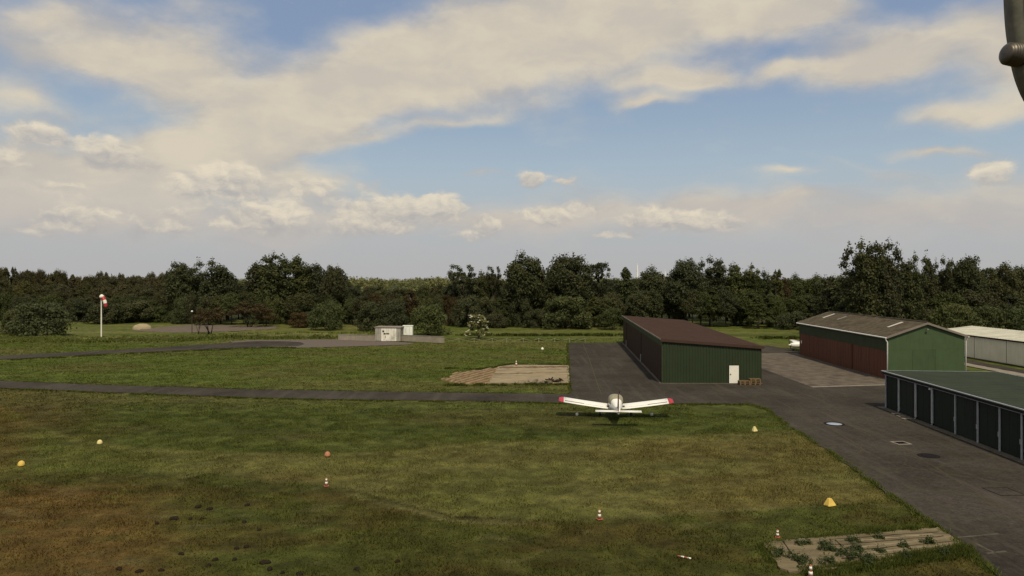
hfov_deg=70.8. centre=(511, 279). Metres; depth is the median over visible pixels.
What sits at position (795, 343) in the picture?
light aircraft
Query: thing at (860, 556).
weed
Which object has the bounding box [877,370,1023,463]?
hangar
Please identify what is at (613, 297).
tree
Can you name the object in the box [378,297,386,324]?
tree
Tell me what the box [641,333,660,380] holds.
sliding door
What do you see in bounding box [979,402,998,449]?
door
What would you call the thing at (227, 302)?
tree
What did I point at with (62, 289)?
tree
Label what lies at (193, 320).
shrub
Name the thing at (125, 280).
tree
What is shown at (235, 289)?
tree
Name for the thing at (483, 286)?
tree
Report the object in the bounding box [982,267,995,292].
tree
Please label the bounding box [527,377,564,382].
rubble heap
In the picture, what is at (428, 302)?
tree
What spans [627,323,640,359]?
sliding door
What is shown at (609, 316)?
bush
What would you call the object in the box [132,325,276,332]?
dirt track
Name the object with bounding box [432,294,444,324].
tree
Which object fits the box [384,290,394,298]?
tree
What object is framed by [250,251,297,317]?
tree
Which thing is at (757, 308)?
tree
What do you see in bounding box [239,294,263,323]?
tree
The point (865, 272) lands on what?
tree
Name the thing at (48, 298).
tree
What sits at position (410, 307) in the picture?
tree
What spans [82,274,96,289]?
tree
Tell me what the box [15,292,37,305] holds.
tree
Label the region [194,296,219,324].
tree
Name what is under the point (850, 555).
weed
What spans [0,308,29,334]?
bush
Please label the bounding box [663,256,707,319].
tree
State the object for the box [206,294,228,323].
tree
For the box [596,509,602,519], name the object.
traffic cone
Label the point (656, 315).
tree
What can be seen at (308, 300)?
tree
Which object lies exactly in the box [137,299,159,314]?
tree
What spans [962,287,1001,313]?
tree
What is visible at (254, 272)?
tree
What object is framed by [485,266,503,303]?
tree
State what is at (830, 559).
weed
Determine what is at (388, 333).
stained shed
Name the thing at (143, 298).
tree
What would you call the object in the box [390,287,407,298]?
tree
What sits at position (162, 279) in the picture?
tree
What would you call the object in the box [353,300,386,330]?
bush
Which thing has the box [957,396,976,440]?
door
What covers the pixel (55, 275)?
tree
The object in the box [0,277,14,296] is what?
tree
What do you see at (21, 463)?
boundary marker
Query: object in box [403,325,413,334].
pale tank
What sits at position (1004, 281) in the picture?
tree
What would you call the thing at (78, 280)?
tree
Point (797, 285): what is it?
tree
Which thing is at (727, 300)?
tree
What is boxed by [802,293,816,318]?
tree
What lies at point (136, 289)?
tree
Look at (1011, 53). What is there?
steel mast
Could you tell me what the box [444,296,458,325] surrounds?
tree
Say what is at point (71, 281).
tree
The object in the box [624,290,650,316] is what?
tree
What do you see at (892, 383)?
door
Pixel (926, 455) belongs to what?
manhole cover
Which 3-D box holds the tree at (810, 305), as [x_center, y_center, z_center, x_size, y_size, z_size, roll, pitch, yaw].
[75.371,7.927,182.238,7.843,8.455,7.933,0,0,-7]
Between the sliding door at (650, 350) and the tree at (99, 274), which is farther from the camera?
the tree at (99, 274)
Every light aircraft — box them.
[559,392,673,416]
[789,339,799,350]
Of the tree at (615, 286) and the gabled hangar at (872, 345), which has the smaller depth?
the gabled hangar at (872, 345)
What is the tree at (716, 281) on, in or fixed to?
on the ground at (370, 507)
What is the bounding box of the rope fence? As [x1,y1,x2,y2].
[444,338,584,342]
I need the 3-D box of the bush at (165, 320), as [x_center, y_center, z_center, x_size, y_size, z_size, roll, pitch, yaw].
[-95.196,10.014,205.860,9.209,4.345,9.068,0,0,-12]
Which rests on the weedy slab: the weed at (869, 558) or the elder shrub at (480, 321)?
the weed at (869, 558)
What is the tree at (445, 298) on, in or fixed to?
on the ground at (370, 507)
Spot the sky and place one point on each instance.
(384, 139)
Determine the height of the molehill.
0.130 m
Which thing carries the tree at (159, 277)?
on the ground at (370, 507)
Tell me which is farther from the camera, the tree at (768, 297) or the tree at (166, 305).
the tree at (166, 305)
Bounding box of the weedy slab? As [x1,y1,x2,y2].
[764,527,958,574]
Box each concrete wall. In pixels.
[338,334,375,340]
[401,335,443,342]
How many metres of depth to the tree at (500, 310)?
185.42 m
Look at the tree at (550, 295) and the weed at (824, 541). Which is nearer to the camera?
the weed at (824, 541)
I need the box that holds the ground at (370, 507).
[0,281,1023,575]
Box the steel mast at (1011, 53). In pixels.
[999,0,1023,100]
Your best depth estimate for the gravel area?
136.02 m
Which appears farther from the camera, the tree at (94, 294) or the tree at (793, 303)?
the tree at (94, 294)
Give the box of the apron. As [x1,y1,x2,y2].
[568,343,1023,575]
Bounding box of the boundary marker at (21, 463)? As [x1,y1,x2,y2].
[17,460,24,466]
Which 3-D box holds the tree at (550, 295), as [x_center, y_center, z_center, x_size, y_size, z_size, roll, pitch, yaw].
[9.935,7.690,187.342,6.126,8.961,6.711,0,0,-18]
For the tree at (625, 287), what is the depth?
196.85 m
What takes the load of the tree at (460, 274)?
on the ground at (370, 507)
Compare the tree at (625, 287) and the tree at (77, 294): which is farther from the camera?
the tree at (77, 294)
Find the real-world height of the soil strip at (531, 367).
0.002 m
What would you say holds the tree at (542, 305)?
on the ground at (370, 507)
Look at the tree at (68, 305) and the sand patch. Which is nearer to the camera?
the sand patch
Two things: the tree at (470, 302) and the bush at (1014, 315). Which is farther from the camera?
the tree at (470, 302)
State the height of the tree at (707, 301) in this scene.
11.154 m
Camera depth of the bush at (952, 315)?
126.31 m
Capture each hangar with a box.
[622,315,764,383]
[796,311,969,378]
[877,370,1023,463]
[948,326,1023,366]
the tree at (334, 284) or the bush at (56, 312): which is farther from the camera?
the tree at (334, 284)
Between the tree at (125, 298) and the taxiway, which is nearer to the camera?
the taxiway
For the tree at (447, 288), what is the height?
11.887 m
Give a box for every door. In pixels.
[623,320,625,344]
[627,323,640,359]
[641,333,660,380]
[729,365,738,382]
[800,333,822,360]
[823,338,852,368]
[853,344,886,377]
[887,376,899,411]
[900,379,916,417]
[917,384,932,424]
[934,389,953,432]
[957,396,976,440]
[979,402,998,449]
[1002,409,1020,457]
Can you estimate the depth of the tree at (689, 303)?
183.00 m
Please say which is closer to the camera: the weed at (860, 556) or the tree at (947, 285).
the weed at (860, 556)
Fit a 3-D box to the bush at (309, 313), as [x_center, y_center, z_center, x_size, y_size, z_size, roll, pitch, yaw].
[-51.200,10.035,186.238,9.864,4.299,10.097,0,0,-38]
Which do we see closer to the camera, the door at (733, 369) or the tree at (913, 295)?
the door at (733, 369)
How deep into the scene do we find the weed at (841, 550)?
31.51 m
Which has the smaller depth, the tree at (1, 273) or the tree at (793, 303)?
the tree at (793, 303)
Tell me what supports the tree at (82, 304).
on the ground at (370, 507)
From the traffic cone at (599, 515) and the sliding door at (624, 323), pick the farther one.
the sliding door at (624, 323)
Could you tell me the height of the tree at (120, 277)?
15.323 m
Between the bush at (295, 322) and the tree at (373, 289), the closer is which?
the bush at (295, 322)
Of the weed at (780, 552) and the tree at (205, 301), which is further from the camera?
the tree at (205, 301)
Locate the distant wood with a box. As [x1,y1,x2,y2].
[9,273,837,292]
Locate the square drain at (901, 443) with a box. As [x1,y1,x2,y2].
[889,441,910,444]
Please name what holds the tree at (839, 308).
on the ground at (370, 507)
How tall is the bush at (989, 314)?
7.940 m
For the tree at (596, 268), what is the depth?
195.29 m
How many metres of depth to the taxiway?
76.10 m
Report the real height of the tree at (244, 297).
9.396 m
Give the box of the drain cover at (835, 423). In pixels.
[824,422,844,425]
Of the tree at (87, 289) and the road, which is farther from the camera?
the tree at (87, 289)
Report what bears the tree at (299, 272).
on the ground at (370, 507)
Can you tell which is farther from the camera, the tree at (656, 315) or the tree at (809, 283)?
the tree at (656, 315)
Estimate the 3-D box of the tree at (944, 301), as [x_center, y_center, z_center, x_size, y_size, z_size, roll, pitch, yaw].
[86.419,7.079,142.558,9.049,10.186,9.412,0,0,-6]
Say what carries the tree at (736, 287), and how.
on the ground at (370, 507)
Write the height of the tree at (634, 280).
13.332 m
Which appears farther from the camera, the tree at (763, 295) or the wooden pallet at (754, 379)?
the tree at (763, 295)
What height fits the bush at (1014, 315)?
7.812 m
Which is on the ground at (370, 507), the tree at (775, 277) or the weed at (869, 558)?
the tree at (775, 277)
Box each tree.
[0,267,4,277]
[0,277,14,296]
[0,290,14,319]
[1,267,10,280]
[7,295,28,312]
[10,266,18,286]
[12,270,32,286]
[12,279,36,297]
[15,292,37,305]
[24,269,34,281]
[26,294,43,304]
[32,267,48,287]
[34,282,45,295]
[34,296,49,320]
[36,293,65,305]
[45,273,53,285]
[47,268,62,288]
[53,283,73,304]
[54,271,68,285]
[61,297,82,320]
[67,285,89,317]
[68,274,79,288]
[68,275,81,287]
[70,297,95,319]
[75,282,91,295]
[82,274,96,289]
[84,286,102,304]
[94,271,103,289]
[97,273,119,289]
[100,286,113,299]
[102,299,120,310]
[116,272,124,283]
[120,276,132,284]
[120,292,139,318]
[124,275,140,290]
[132,282,143,297]
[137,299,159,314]
[138,297,149,310]
[139,284,156,299]
[143,271,159,291]
[153,288,171,306]
[155,299,174,312]
[156,272,163,289]
[159,273,166,288]
[161,259,200,302]
[170,297,191,323]
[178,292,198,323]
[189,257,232,321]
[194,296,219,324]
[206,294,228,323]
[219,291,241,324]
[223,273,240,319]
[232,290,259,316]
[236,281,244,318]
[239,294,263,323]
[241,262,264,314]
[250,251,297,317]
[262,294,283,323]
[268,296,290,323]
[282,294,306,317]
[283,254,316,319]
[288,292,317,313]
[304,263,326,302]
[316,264,348,304]
[320,295,342,322]
[337,293,354,323]
[342,298,356,324]
[346,285,362,322]
[350,294,370,315]
[363,286,383,295]
[364,293,383,305]
[373,287,391,297]
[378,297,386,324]
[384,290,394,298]
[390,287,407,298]
[398,288,419,324]
[408,297,424,311]
[415,284,432,301]
[422,298,433,317]
[431,283,443,296]
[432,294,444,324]
[439,283,464,298]
[440,295,450,313]
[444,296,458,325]
[446,264,480,299]
[449,299,469,325]
[455,294,483,326]
[472,271,495,312]
[479,296,498,326]
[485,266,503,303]
[490,299,509,320]
[495,279,509,310]
[500,250,550,306]
[501,295,520,324]
[507,295,532,326]
[522,298,542,320]
[536,297,553,312]
[543,293,559,326]
[544,252,596,323]
[581,296,616,316]
[582,298,593,321]
[585,296,604,326]
[587,261,613,323]
[591,276,615,296]
[599,289,624,325]
[608,278,623,311]
[615,267,636,312]
[617,277,637,303]
[624,290,645,316]
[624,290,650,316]
[633,264,668,317]
[638,289,665,316]
[645,281,666,317]
[654,291,676,317]
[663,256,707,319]
[667,294,687,320]
[677,287,703,322]
[691,286,713,324]
[696,254,728,325]
[696,287,722,326]
[714,287,739,326]
[722,262,753,322]
[728,294,749,325]
[737,289,765,326]
[744,295,773,328]
[746,263,771,323]
[754,277,774,323]
[756,293,780,327]
[759,293,768,324]
[764,293,787,327]
[768,268,784,325]
[774,277,791,298]
[783,292,808,327]
[787,273,808,296]
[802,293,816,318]
[803,272,822,294]
[803,295,818,317]
[808,275,826,297]
[809,268,848,315]
[831,296,857,312]
[832,236,888,315]
[838,275,860,299]
[868,237,907,318]
[897,250,930,319]
[922,258,940,312]
[926,292,971,312]
[930,255,956,299]
[940,293,968,306]
[945,255,989,296]
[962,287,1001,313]
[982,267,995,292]
[984,260,1023,308]
[986,291,1003,326]
[999,294,1023,324]
[1011,264,1023,297]
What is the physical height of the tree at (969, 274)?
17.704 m
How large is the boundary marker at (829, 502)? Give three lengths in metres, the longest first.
0.511 x 0.409 x 0.380 m
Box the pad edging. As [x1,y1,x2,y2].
[813,384,884,386]
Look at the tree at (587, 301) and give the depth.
189.67 m
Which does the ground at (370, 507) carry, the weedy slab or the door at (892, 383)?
the weedy slab
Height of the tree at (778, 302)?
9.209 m
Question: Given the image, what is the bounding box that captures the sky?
[0,0,1023,280]
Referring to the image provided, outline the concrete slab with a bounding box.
[489,365,568,383]
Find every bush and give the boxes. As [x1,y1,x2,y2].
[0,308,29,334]
[4,301,78,336]
[81,303,138,323]
[107,300,162,322]
[140,305,173,321]
[162,308,191,322]
[287,312,307,327]
[298,311,326,327]
[306,301,346,330]
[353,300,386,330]
[380,298,411,325]
[407,301,452,334]
[481,313,508,327]
[521,308,547,327]
[540,295,592,328]
[597,307,622,329]
[773,310,806,329]
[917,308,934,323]
[927,302,985,328]
[965,304,1012,329]
[997,305,1023,330]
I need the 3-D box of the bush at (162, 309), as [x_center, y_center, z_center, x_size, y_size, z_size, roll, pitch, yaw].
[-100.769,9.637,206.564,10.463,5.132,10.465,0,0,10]
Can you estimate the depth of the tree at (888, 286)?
139.57 m
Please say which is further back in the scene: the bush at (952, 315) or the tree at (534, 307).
the tree at (534, 307)
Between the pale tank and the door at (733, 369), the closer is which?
the door at (733, 369)
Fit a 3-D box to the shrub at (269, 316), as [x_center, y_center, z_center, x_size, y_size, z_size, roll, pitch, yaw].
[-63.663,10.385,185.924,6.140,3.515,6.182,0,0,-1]
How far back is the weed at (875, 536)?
33.28 m
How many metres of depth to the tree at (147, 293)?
215.39 m
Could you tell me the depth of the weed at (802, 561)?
30.25 m
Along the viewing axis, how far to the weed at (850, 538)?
32.92 m
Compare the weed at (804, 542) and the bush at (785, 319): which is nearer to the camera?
the weed at (804, 542)
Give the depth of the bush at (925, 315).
133.54 m
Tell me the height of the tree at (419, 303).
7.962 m
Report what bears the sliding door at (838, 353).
in the gabled hangar at (872, 345)
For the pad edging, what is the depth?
81.77 m
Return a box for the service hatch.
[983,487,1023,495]
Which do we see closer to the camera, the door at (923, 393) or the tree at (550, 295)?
the door at (923, 393)
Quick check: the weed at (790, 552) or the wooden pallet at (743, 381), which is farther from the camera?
the wooden pallet at (743, 381)
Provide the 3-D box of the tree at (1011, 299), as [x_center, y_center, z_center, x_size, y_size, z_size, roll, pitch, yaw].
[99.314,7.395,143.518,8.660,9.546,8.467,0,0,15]
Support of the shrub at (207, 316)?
on the ground at (370, 507)
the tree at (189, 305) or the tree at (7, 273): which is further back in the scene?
the tree at (7, 273)
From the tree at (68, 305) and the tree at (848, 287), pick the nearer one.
the tree at (848, 287)
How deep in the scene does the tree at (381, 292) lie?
213.31 m
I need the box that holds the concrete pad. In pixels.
[762,353,884,386]
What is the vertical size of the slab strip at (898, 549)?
0.001 m
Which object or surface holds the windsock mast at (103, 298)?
on the ground at (370, 507)
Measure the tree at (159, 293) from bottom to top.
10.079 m
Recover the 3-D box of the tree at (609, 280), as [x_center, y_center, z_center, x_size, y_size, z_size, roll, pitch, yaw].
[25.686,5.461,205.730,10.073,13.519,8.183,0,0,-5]
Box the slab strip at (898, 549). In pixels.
[857,533,947,553]
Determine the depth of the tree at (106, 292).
220.05 m
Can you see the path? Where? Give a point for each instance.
(997, 370)
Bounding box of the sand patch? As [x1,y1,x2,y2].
[441,368,497,383]
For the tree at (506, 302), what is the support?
on the ground at (370, 507)
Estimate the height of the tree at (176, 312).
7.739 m
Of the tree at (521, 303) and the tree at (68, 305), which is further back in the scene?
the tree at (68, 305)
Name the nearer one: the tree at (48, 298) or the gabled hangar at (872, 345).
the gabled hangar at (872, 345)
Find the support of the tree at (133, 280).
on the ground at (370, 507)
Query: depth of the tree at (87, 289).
215.86 m
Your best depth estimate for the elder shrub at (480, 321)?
148.31 m
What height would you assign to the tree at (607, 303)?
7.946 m
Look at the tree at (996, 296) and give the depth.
142.32 m
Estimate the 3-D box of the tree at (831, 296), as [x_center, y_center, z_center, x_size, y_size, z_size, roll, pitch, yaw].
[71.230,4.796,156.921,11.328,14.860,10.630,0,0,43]
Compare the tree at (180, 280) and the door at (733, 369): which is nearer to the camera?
the door at (733, 369)
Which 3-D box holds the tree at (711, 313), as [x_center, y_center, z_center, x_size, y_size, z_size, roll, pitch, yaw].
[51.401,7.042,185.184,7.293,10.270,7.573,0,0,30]
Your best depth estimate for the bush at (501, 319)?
180.23 m
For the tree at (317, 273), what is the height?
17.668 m
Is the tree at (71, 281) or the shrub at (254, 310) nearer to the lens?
the shrub at (254, 310)
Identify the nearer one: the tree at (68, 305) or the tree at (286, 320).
the tree at (286, 320)
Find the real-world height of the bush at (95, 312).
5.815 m
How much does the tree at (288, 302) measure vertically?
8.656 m
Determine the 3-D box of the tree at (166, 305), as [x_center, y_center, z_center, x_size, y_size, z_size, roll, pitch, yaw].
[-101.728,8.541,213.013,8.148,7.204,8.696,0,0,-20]
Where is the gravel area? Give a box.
[229,339,411,347]
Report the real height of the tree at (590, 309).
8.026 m
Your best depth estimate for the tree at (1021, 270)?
151.02 m
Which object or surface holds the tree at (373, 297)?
on the ground at (370, 507)
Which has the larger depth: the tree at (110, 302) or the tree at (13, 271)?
the tree at (13, 271)
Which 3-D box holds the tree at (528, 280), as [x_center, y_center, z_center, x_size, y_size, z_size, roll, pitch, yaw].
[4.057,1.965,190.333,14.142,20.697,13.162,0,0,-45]
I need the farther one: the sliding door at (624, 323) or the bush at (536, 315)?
the bush at (536, 315)
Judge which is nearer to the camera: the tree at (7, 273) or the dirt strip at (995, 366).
the dirt strip at (995, 366)
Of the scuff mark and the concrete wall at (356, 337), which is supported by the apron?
the scuff mark
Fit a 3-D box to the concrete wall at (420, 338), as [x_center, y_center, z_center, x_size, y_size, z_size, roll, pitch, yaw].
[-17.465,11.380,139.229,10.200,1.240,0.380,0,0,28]
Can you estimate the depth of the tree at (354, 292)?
201.40 m
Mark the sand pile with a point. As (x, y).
(140, 326)
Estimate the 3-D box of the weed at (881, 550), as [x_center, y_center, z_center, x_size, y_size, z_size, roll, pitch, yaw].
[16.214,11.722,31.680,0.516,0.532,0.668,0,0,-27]
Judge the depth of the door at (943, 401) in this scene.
57.50 m
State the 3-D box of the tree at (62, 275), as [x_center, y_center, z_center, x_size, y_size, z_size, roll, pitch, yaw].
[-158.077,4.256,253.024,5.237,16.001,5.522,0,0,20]
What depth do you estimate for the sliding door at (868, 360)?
91.36 m
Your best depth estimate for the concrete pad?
94.32 m
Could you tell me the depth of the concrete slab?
90.97 m
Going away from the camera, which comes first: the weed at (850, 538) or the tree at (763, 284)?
the weed at (850, 538)
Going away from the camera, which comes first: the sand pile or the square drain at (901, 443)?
the square drain at (901, 443)
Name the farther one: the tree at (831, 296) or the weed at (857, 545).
the tree at (831, 296)
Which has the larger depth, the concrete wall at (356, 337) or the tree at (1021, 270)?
the tree at (1021, 270)
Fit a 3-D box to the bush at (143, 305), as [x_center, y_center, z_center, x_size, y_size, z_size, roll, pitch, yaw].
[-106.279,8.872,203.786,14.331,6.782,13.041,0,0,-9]
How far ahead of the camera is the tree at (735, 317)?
188.32 m
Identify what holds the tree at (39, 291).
on the ground at (370, 507)
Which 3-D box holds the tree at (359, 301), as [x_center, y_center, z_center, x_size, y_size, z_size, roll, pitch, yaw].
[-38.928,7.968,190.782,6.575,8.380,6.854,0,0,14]
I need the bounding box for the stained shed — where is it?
[374,326,403,340]
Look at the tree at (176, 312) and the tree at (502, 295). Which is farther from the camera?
the tree at (502, 295)
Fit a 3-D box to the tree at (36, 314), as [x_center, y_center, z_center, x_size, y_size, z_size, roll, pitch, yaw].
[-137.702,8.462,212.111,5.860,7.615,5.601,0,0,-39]
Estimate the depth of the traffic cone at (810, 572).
29.03 m
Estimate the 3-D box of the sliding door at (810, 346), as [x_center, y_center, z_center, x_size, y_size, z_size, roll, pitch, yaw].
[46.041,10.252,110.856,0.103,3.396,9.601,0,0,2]
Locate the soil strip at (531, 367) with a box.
[494,366,568,373]
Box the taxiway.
[0,381,569,402]
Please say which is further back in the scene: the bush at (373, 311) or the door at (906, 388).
the bush at (373, 311)
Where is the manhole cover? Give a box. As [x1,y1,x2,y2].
[917,453,939,457]
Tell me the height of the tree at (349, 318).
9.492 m
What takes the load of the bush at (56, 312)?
on the ground at (370, 507)
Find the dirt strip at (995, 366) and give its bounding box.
[966,360,1023,372]
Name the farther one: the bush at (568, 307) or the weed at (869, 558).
the bush at (568, 307)
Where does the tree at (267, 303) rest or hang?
on the ground at (370, 507)
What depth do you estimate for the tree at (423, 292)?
197.64 m
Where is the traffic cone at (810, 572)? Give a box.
[808,564,812,575]
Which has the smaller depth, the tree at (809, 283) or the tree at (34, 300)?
the tree at (809, 283)
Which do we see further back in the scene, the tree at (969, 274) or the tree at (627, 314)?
the tree at (627, 314)
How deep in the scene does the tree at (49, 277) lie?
251.11 m
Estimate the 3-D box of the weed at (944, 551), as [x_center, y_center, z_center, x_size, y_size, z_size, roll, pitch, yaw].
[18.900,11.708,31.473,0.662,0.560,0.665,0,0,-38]
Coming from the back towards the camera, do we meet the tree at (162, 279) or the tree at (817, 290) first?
the tree at (162, 279)
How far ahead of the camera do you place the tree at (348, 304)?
192.45 m
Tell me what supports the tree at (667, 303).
on the ground at (370, 507)
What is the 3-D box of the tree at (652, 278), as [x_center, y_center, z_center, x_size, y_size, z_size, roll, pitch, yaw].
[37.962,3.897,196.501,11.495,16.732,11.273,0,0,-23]
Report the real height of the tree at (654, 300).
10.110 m
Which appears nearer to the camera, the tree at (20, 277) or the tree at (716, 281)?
the tree at (716, 281)
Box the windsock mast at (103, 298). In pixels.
[99,294,106,336]
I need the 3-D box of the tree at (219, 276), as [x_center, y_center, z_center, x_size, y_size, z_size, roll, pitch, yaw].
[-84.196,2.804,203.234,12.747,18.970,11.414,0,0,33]
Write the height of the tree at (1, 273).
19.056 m
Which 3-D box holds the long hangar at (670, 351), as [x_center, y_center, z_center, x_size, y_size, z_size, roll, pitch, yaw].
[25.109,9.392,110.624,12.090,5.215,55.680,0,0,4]
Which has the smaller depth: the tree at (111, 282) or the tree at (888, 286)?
the tree at (888, 286)
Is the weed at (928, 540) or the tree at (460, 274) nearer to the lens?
the weed at (928, 540)
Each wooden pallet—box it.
[738,380,749,382]
[748,378,760,380]
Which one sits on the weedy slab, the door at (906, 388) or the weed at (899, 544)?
the weed at (899, 544)
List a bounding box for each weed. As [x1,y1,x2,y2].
[772,545,785,558]
[786,548,809,560]
[791,548,813,568]
[794,535,812,546]
[816,537,835,551]
[817,551,834,564]
[818,536,833,545]
[832,543,847,555]
[835,545,869,565]
[844,533,862,543]
[846,539,864,551]
[846,545,875,562]
[860,546,876,563]
[872,530,884,539]
[872,541,887,553]
[897,538,910,548]
[898,545,912,560]
[919,534,937,543]
[937,543,950,554]
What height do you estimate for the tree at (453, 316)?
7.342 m
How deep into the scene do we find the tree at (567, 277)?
189.15 m
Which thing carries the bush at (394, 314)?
on the ground at (370, 507)
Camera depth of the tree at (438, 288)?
208.77 m
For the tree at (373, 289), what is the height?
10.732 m
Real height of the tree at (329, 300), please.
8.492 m
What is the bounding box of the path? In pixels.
[966,363,1023,376]
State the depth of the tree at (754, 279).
194.19 m
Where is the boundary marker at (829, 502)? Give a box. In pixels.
[823,498,835,506]
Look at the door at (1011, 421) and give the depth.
49.11 m
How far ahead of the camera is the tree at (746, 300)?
184.78 m
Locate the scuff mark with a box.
[577,386,1006,553]
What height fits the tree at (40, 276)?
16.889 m
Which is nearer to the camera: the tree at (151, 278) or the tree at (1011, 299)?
the tree at (1011, 299)
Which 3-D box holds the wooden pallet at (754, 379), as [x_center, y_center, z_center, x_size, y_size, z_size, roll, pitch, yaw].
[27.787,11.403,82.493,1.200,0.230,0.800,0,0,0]
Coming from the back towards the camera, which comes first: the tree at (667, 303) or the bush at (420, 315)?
the tree at (667, 303)
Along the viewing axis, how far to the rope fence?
138.02 m
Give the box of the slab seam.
[782,532,955,564]
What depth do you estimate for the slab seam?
32.77 m
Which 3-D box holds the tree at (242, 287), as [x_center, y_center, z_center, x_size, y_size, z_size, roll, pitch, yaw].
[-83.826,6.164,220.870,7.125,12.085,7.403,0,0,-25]
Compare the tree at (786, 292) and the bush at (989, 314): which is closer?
the bush at (989, 314)
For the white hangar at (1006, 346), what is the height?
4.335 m
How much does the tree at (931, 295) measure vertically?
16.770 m
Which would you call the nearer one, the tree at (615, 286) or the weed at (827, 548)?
the weed at (827, 548)
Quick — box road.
[0,341,302,358]
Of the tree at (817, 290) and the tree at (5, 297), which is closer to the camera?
the tree at (817, 290)
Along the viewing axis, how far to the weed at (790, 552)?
30.93 m
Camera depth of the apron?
53.80 m
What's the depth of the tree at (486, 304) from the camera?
183.51 m
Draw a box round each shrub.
[190,313,204,333]
[193,307,225,333]
[226,301,273,326]
[255,314,278,326]
[464,314,488,337]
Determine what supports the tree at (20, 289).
on the ground at (370, 507)
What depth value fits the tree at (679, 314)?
189.89 m
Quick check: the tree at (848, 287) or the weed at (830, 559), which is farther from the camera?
the tree at (848, 287)
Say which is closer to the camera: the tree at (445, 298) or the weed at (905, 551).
the weed at (905, 551)
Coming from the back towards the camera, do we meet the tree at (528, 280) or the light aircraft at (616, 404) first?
the tree at (528, 280)
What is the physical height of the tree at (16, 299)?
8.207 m
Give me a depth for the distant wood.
475.77 m
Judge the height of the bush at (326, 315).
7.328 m
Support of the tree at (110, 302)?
on the ground at (370, 507)
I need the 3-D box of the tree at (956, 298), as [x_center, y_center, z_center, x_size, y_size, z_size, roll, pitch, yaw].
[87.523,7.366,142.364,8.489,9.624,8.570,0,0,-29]
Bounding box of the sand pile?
[132,324,151,329]
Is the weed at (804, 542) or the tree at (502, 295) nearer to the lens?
the weed at (804, 542)
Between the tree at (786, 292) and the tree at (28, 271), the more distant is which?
the tree at (28, 271)
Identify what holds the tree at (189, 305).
on the ground at (370, 507)

